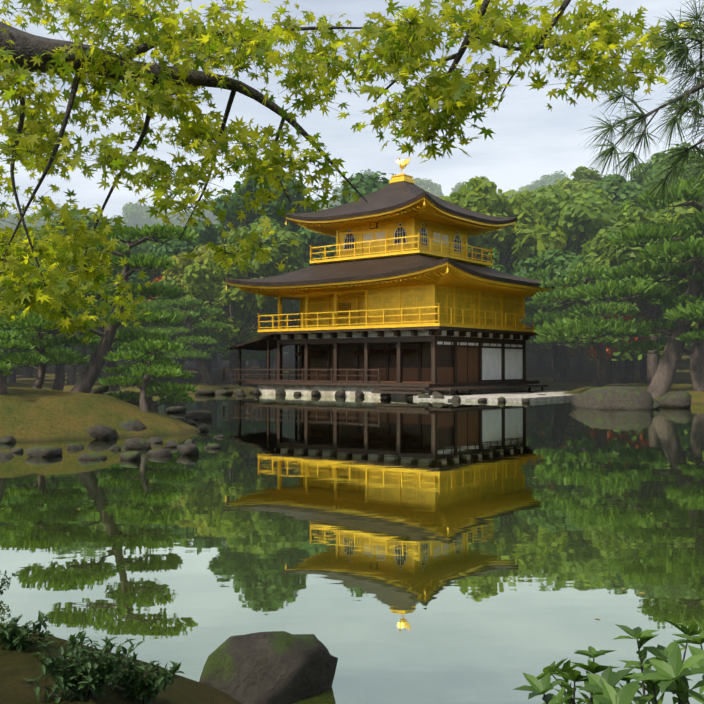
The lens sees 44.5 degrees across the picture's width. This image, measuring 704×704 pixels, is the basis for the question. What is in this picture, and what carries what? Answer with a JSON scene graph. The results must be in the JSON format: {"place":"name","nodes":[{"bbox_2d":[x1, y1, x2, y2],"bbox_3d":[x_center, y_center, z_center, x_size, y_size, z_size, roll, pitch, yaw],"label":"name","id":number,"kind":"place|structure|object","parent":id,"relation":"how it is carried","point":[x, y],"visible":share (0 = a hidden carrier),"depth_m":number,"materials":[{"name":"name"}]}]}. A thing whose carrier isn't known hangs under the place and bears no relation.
{"place":"outdoors","nodes":[
{"label":"outdoors","id":0,"kind":"place"},
{"bbox_2d":[0,393,703,703],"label":"pond water","id":1,"kind":"structure","parent":0,"point":[406,560],"depth_m":9.11,"materials":[{"name":"green liquid"}]},
{"bbox_2d":[199,631,337,703],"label":"foreground rock","id":2,"kind":"object","parent":1,"relation":"in","point":[276,667],"visible":0.91,"depth_m":4.67,"materials":[{"name":"grey stone"}]},
{"bbox_2d":[1,420,651,618],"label":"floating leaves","id":3,"kind":"object","parent":1,"relation":"on","point":[474,452],"visible":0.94,"depth_m":10.95,"materials":[{"name":"green plant"}]},
{"bbox_2d":[0,341,703,703],"bbox_3d":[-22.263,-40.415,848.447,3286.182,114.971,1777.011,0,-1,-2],"label":"ground","id":4,"kind":"structure","parent":0,"point":[28,413],"depth_m":22.16,"materials":[{"name":"green plant"}]},
{"bbox_2d":[0,350,8,355],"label":"garden pine","id":5,"kind":"object","parent":4,"relation":"on","point":[2,352],"visible":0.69,"depth_m":37.83,"materials":[{"name":"green plant"}]},
{"bbox_2d":[0,208,18,229],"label":"ridge tree","id":6,"kind":"object","parent":4,"relation":"on","point":[10,219],"visible":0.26,"depth_m":734.00,"materials":[{"name":"green plant"}]},
{"bbox_2d":[8,369,15,381],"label":"forest tree","id":7,"kind":"object","parent":4,"relation":"on","point":[12,376],"depth_m":65.99,"materials":[{"name":"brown plant"}]},
{"bbox_2d":[1,312,32,383],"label":"forest tree","id":8,"kind":"object","parent":4,"relation":"on","point":[5,378],"visible":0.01,"depth_m":59.10,"materials":[{"name":"green plant"}]},
{"bbox_2d":[0,329,48,393],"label":"garden pine","id":9,"kind":"object","parent":4,"relation":"on","point":[13,337],"visible":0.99,"depth_m":22.48,"materials":[{"name":"green plant"}]},
{"bbox_2d":[4,225,65,377],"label":"forest tree","id":10,"kind":"object","parent":4,"relation":"on","point":[27,372],"visible":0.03,"depth_m":74.52,"materials":[{"name":"green plant"}]},
{"bbox_2d":[0,286,73,365],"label":"garden pine","id":11,"kind":"object","parent":4,"relation":"on","point":[51,335],"visible":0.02,"depth_m":39.72,"materials":[{"name":"green plant"}]},
{"bbox_2d":[22,203,60,229],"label":"ridge tree","id":12,"kind":"object","parent":4,"relation":"on","point":[39,223],"visible":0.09,"depth_m":727.57,"materials":[{"name":"green plant"}]},
{"bbox_2d":[0,308,95,388],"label":"garden pine","id":13,"kind":"object","parent":4,"relation":"on","point":[53,355],"visible":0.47,"depth_m":25.80,"materials":[{"name":"green plant"}]},
{"bbox_2d":[0,289,131,390],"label":"garden pine","id":14,"kind":"object","parent":4,"relation":"on","point":[59,381],"visible":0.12,"depth_m":42.94,"materials":[{"name":"green plant"}]},
{"bbox_2d":[9,253,138,384],"bbox_3d":[-19.384,-2.019,58.901,9.765,9.928,9.430,-1,-1,41],"label":"tree","id":15,"kind":"object","parent":4,"relation":"on","point":[71,377],"visible":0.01,"depth_m":59.13,"materials":[{"name":"green plant"}]},
{"bbox_2d":[76,334,85,376],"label":"forest tree","id":16,"kind":"object","parent":4,"relation":"on","point":[82,368],"depth_m":75.77,"materials":[{"name":"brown plant"}]},
{"bbox_2d":[0,570,184,703],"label":"shrubs on mound","id":17,"kind":"object","parent":4,"relation":"on","point":[81,678],"visible":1,"depth_m":2.40,"materials":[{"name":"green plant"}]},
{"bbox_2d":[39,212,153,355],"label":"forest tree","id":18,"kind":"object","parent":4,"relation":"on","point":[135,250],"visible":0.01,"depth_m":85.26,"materials":[{"name":"green plant"}]},
{"bbox_2d":[41,248,155,380],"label":"forest tree","id":19,"kind":"object","parent":4,"relation":"on","point":[115,272],"depth_m":67.80,"materials":[{"name":"green plant"}]},
{"bbox_2d":[0,223,198,392],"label":"garden pine","id":20,"kind":"object","parent":4,"relation":"on","point":[107,337],"visible":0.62,"depth_m":25.39,"materials":[{"name":"green plant"}]},
{"bbox_2d":[86,346,126,372],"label":"forest tree","id":21,"kind":"object","parent":4,"relation":"on","point":[88,351],"visible":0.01,"depth_m":81.14,"materials":[{"name":"green plant"}]},
{"bbox_2d":[46,297,172,391],"bbox_3d":[-13.294,-0.117,48.822,6.807,7.950,7.925,-1,-1,43],"label":"garden pine","id":22,"kind":"object","parent":4,"relation":"on","point":[112,364],"visible":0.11,"depth_m":48.17,"materials":[{"name":"green plant"}]},
{"bbox_2d":[109,202,171,229],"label":"ridge tree","id":23,"kind":"object","parent":4,"relation":"on","point":[135,214],"visible":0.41,"depth_m":719.03,"materials":[{"name":"green plant"}]},
{"bbox_2d":[110,295,170,376],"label":"forest tree","id":24,"kind":"object","parent":4,"relation":"on","point":[144,300],"visible":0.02,"depth_m":66.58,"materials":[{"name":"green plant"}]},
{"bbox_2d":[98,337,196,411],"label":"garden pine","id":25,"kind":"object","parent":4,"relation":"on","point":[149,365],"visible":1,"depth_m":23.76,"materials":[{"name":"green plant"}]},
{"bbox_2d":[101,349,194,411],"bbox_3d":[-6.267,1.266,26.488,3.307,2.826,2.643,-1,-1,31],"label":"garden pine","id":26,"kind":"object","parent":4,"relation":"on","point":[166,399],"visible":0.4,"depth_m":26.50,"materials":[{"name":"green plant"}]},
{"bbox_2d":[89,278,208,380],"bbox_3d":[-15.121,-1.241,64.779,8.646,8.673,7.426,0,-1,-10],"label":"garden pine","id":27,"kind":"object","parent":4,"relation":"on","point":[200,345],"visible":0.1,"depth_m":64.09,"materials":[{"name":"green plant"}]},
{"bbox_2d":[148,237,194,336],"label":"forest tree","id":28,"kind":"object","parent":4,"relation":"on","point":[154,273],"visible":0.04,"depth_m":70.67,"materials":[{"name":"green plant"}]},
{"bbox_2d":[128,238,224,378],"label":"forest tree","id":29,"kind":"object","parent":4,"relation":"on","point":[173,247],"visible":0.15,"depth_m":69.65,"materials":[{"name":"green plant"}]},
{"bbox_2d":[143,308,216,383],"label":"garden pine","id":30,"kind":"object","parent":4,"relation":"on","point":[179,379],"visible":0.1,"depth_m":62.12,"materials":[{"name":"green plant"}]},
{"bbox_2d":[147,276,212,379],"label":"pine tree","id":31,"kind":"object","parent":4,"relation":"on","point":[158,279],"visible":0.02,"depth_m":68.84,"materials":[{"name":"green plant"}]},
{"bbox_2d":[170,198,227,227],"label":"ridge tree","id":32,"kind":"object","parent":4,"relation":"on","point":[211,216],"visible":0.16,"depth_m":702.28,"materials":[{"name":"green plant"}]},
{"bbox_2d":[151,297,250,384],"bbox_3d":[-10.251,-0.416,60.103,6.982,6.791,6.442,1,-1,-31],"label":"garden pine","id":33,"kind":"object","parent":4,"relation":"on","point":[196,337],"visible":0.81,"depth_m":59.75,"materials":[{"name":"green plant"}]},
{"bbox_2d":[158,244,251,380],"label":"forest tree","id":34,"kind":"object","parent":4,"relation":"on","point":[177,273],"visible":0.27,"depth_m":65.93,"materials":[{"name":"green plant"}]},
{"bbox_2d":[211,235,224,367],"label":"forest tree","id":35,"kind":"object","parent":4,"relation":"on","point":[214,363],"visible":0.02,"depth_m":90.07,"materials":[{"name":"brown plant"}]},
{"bbox_2d":[217,342,229,365],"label":"forest tree","id":36,"kind":"object","parent":4,"relation":"on","point":[220,355],"visible":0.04,"depth_m":111.38,"materials":[{"name":"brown plant"}]},
{"bbox_2d":[177,244,288,383],"bbox_3d":[-8.412,-2.321,62.652,8.218,10.786,6.583,0,-1,13],"label":"forest tree","id":37,"kind":"object","parent":4,"relation":"on","point":[233,298],"visible":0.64,"depth_m":61.59,"materials":[{"name":"green plant"}]},
{"bbox_2d":[215,307,276,378],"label":"garden pine","id":38,"kind":"object","parent":4,"relation":"on","point":[255,356],"visible":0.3,"depth_m":65.92,"materials":[{"name":"green plant"}]},
{"bbox_2d":[194,243,297,378],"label":"forest tree","id":39,"kind":"object","parent":4,"relation":"on","point":[253,273],"visible":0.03,"depth_m":69.02,"materials":[{"name":"green plant"}]},
{"bbox_2d":[246,321,251,365],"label":"forest tree","id":40,"kind":"object","parent":4,"relation":"on","point":[248,363],"depth_m":88.67,"materials":[{"name":"brown plant"}]},
{"bbox_2d":[182,166,332,367],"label":"forest tree","id":41,"kind":"object","parent":4,"relation":"on","point":[206,233],"visible":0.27,"depth_m":79.77,"materials":[{"name":"green plant"}]},
{"bbox_2d":[222,224,305,379],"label":"forest tree","id":42,"kind":"object","parent":4,"relation":"on","point":[292,261],"visible":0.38,"depth_m":68.52,"materials":[{"name":"green plant"}]},
{"bbox_2d":[223,216,332,371],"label":"forest tree","id":43,"kind":"object","parent":4,"relation":"on","point":[278,225],"visible":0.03,"depth_m":77.62,"materials":[{"name":"green plant"}]},
{"bbox_2d":[268,300,299,375],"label":"forest tree","id":44,"kind":"object","parent":4,"relation":"on","point":[295,308],"visible":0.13,"depth_m":71.39,"materials":[{"name":"green plant"}]},
{"bbox_2d":[282,345,293,362],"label":"forest tree","id":45,"kind":"object","parent":4,"relation":"on","point":[289,349],"visible":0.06,"depth_m":109.80,"materials":[{"name":"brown plant"}]},
{"bbox_2d":[282,323,298,362],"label":"forest tree","id":46,"kind":"object","parent":4,"relation":"on","point":[294,350],"depth_m":102.16,"materials":[{"name":"brown plant"}]},
{"bbox_2d":[296,193,365,259],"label":"forest tree","id":47,"kind":"object","parent":4,"relation":"on","point":[330,240],"visible":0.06,"depth_m":76.45,"materials":[{"name":"green plant"}]},
{"bbox_2d":[327,187,341,206],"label":"ridge tree","id":48,"kind":"object","parent":4,"relation":"on","point":[337,203],"visible":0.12,"depth_m":762.00,"materials":[{"name":"green plant"}]},
{"bbox_2d":[0,385,690,460],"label":"shore rocks","id":49,"kind":"object","parent":4,"relation":"on","point":[621,398],"visible":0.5,"depth_m":36.29,"materials":[{"name":"grey stone"}]},
{"bbox_2d":[0,0,699,344],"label":"maple branches","id":50,"kind":"object","parent":4,"relation":"on","point":[402,47],"visible":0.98,"depth_m":3.06,"materials":[{"name":"green plant"}]},
{"bbox_2d":[333,169,380,194],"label":"ridge tree","id":51,"kind":"object","parent":4,"relation":"on","point":[368,172],"visible":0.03,"depth_m":786.54,"materials":[{"name":"green plant"}]},
{"bbox_2d":[322,171,395,209],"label":"forest tree","id":52,"kind":"object","parent":4,"relation":"on","point":[362,184],"visible":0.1,"depth_m":87.15,"materials":[{"name":"green plant"}]},
{"bbox_2d":[223,156,575,401],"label":"golden pavilion","id":53,"kind":"structure","parent":4,"relation":"on","point":[401,294],"depth_m":54.47,"materials":[{"name":"gold metal"}]},
{"bbox_2d":[412,178,443,196],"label":"ridge tree","id":54,"kind":"object","parent":4,"relation":"on","point":[430,185],"visible":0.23,"depth_m":768.92,"materials":[{"name":"green plant"}]},
{"bbox_2d":[450,176,497,193],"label":"ridge tree","id":55,"kind":"object","parent":4,"relation":"on","point":[456,188],"visible":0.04,"depth_m":770.65,"materials":[{"name":"green plant"}]},
{"bbox_2d":[456,177,501,195],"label":"forest tree","id":56,"kind":"object","parent":4,"relation":"on","point":[468,188],"visible":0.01,"depth_m":125.83,"materials":[{"name":"green plant"}]},
{"bbox_2d":[469,242,513,272],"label":"forest tree","id":57,"kind":"object","parent":4,"relation":"on","point":[511,270],"visible":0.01,"depth_m":82.23,"materials":[{"name":"green plant"}]},
{"bbox_2d":[487,249,506,272],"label":"forest tree","id":58,"kind":"object","parent":4,"relation":"on","point":[496,265],"visible":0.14,"depth_m":68.57,"materials":[{"name":"green plant"}]},
{"bbox_2d":[439,176,567,272],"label":"forest tree","id":59,"kind":"object","parent":4,"relation":"on","point":[485,198],"visible":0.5,"depth_m":72.67,"materials":[{"name":"green plant"}]},
{"bbox_2d":[504,267,529,301],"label":"forest tree","id":60,"kind":"object","parent":4,"relation":"on","point":[508,271],"depth_m":74.34,"materials":[{"name":"green plant"}]},
{"bbox_2d":[514,184,533,191],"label":"ridge tree","id":61,"kind":"object","parent":4,"relation":"on","point":[527,186],"visible":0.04,"depth_m":798.88,"materials":[{"name":"green plant"}]},
{"bbox_2d":[496,250,568,358],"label":"forest tree","id":62,"kind":"object","parent":4,"relation":"on","point":[547,356],"visible":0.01,"depth_m":83.69,"materials":[{"name":"green plant"}]},
{"bbox_2d":[513,187,554,210],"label":"forest tree","id":63,"kind":"object","parent":4,"relation":"on","point":[526,191],"visible":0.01,"depth_m":104.73,"materials":[{"name":"green plant"}]},
{"bbox_2d":[526,251,569,368],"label":"forest tree","id":64,"kind":"object","parent":4,"relation":"on","point":[540,361],"visible":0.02,"depth_m":76.23,"materials":[{"name":"green plant"}]},
{"bbox_2d":[530,170,570,190],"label":"ridge tree","id":65,"kind":"object","parent":4,"relation":"on","point":[546,180],"visible":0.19,"depth_m":788.14,"materials":[{"name":"green plant"}]},
{"bbox_2d":[511,249,600,380],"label":"forest tree","id":66,"kind":"object","parent":4,"relation":"on","point":[556,264],"visible":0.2,"depth_m":65.81,"materials":[{"name":"green plant"}]},
{"bbox_2d":[526,243,587,370],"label":"forest tree","id":67,"kind":"object","parent":4,"relation":"on","point":[571,352],"visible":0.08,"depth_m":73.47,"materials":[{"name":"green plant"}]},
{"bbox_2d":[496,186,619,364],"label":"forest tree","id":68,"kind":"object","parent":4,"relation":"on","point":[587,216],"visible":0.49,"depth_m":75.87,"materials":[{"name":"green plant"}]},
{"bbox_2d":[524,269,595,380],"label":"garden pine","id":69,"kind":"object","parent":4,"relation":"on","point":[566,374],"visible":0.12,"depth_m":65.11,"materials":[{"name":"green plant"}]},
{"bbox_2d":[541,306,584,373],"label":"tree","id":70,"kind":"object","parent":4,"relation":"on","point":[580,364],"visible":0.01,"depth_m":72.29,"materials":[{"name":"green plant"}]},
{"bbox_2d":[545,179,596,197],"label":"forest tree","id":71,"kind":"object","parent":4,"relation":"on","point":[570,186],"visible":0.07,"depth_m":116.16,"materials":[{"name":"green plant"}]},
{"bbox_2d":[554,166,603,184],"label":"forest tree","id":72,"kind":"object","parent":4,"relation":"on","point":[581,174],"visible":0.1,"depth_m":134.36,"materials":[{"name":"green plant"}]},
{"bbox_2d":[519,262,668,386],"bbox_3d":[15.766,-1.287,54.164,10.223,8.734,8.170,0,-1,-26],"label":"garden pine","id":73,"kind":"object","parent":4,"relation":"on","point":[592,307],"visible":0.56,"depth_m":53.34,"materials":[{"name":"green plant"}]},
{"bbox_2d":[513,619,703,703],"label":"pieris shrub","id":74,"kind":"object","parent":4,"relation":"on","point":[672,672],"visible":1,"depth_m":1.52,"materials":[{"name":"green plant"}]},
{"bbox_2d":[599,174,628,184],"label":"forest tree","id":75,"kind":"object","parent":4,"relation":"on","point":[610,176],"visible":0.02,"depth_m":136.72,"materials":[{"name":"green plant"}]},
{"bbox_2d":[584,300,649,383],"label":"pine tree","id":76,"kind":"object","parent":4,"relation":"on","point":[613,372],"visible":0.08,"depth_m":61.63,"materials":[{"name":"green plant"}]},
{"bbox_2d":[534,174,703,397],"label":"garden pine","id":77,"kind":"object","parent":4,"relation":"on","point":[681,243],"visible":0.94,"depth_m":44.22,"materials":[{"name":"green plant"}]},
{"bbox_2d":[591,175,666,220],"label":"forest tree","id":78,"kind":"object","parent":4,"relation":"on","point":[618,198],"visible":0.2,"depth_m":90.95,"materials":[{"name":"green plant"}]},
{"bbox_2d":[582,200,681,382],"bbox_3d":[20.699,-4.138,63.321,7.718,14.306,7.173,1,-1,-41],"label":"tree","id":79,"kind":"object","parent":4,"relation":"on","point":[628,357],"visible":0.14,"depth_m":62.81,"materials":[{"name":"green plant"}]},
{"bbox_2d":[577,206,699,383],"bbox_3d":[21.225,-3.520,61.062,10.155,13.275,11.184,1,-1,-41],"label":"forest tree","id":80,"kind":"object","parent":4,"relation":"on","point":[604,252],"visible":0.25,"depth_m":59.79,"materials":[{"name":"green plant"}]},
{"bbox_2d":[631,177,646,189],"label":"forest tree","id":81,"kind":"object","parent":4,"relation":"on","point":[644,188],"visible":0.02,"depth_m":118.53,"materials":[{"name":"green plant"}]},
{"bbox_2d":[607,312,688,379],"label":"forest tree","id":82,"kind":"object","parent":4,"relation":"on","point":[643,369],"visible":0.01,"depth_m":67.24,"materials":[{"name":"brown plant"}]},
{"bbox_2d":[617,262,703,390],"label":"garden pine","id":83,"kind":"object","parent":4,"relation":"on","point":[695,336],"visible":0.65,"depth_m":44.72,"materials":[{"name":"green plant"}]},
{"bbox_2d":[628,142,703,197],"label":"forest tree","id":84,"kind":"object","parent":4,"relation":"on","point":[653,162],"visible":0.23,"depth_m":114.87,"materials":[{"name":"green plant"}]},
{"bbox_2d":[640,207,703,374],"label":"forest tree","id":85,"kind":"object","parent":4,"relation":"on","point":[690,211],"visible":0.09,"depth_m":57.76,"materials":[{"name":"green plant"}]},
{"bbox_2d":[658,213,692,362],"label":"forest tree","id":86,"kind":"object","parent":4,"relation":"on","point":[689,345],"visible":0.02,"depth_m":75.63,"materials":[{"name":"green plant"}]},
{"bbox_2d":[664,198,701,215],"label":"forest tree","id":87,"kind":"object","parent":4,"relation":"on","point":[671,209],"visible":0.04,"depth_m":83.88,"materials":[{"name":"green plant"}]},
{"bbox_2d":[682,293,703,367],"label":"tree","id":88,"kind":"object","parent":4,"relation":"on","point":[688,361],"visible":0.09,"depth_m":60.14,"materials":[{"name":"green plant"}]},
{"bbox_2d":[0,0,703,218],"label":"sky","id":89,"kind":"structure","parent":0,"point":[531,141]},
{"bbox_2d":[578,0,703,218],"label":"pine boughs","id":90,"kind":"object","parent":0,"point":[683,106],"visible":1,"depth_m":2.30,"materials":[{"name":"green plant"}]}
]}

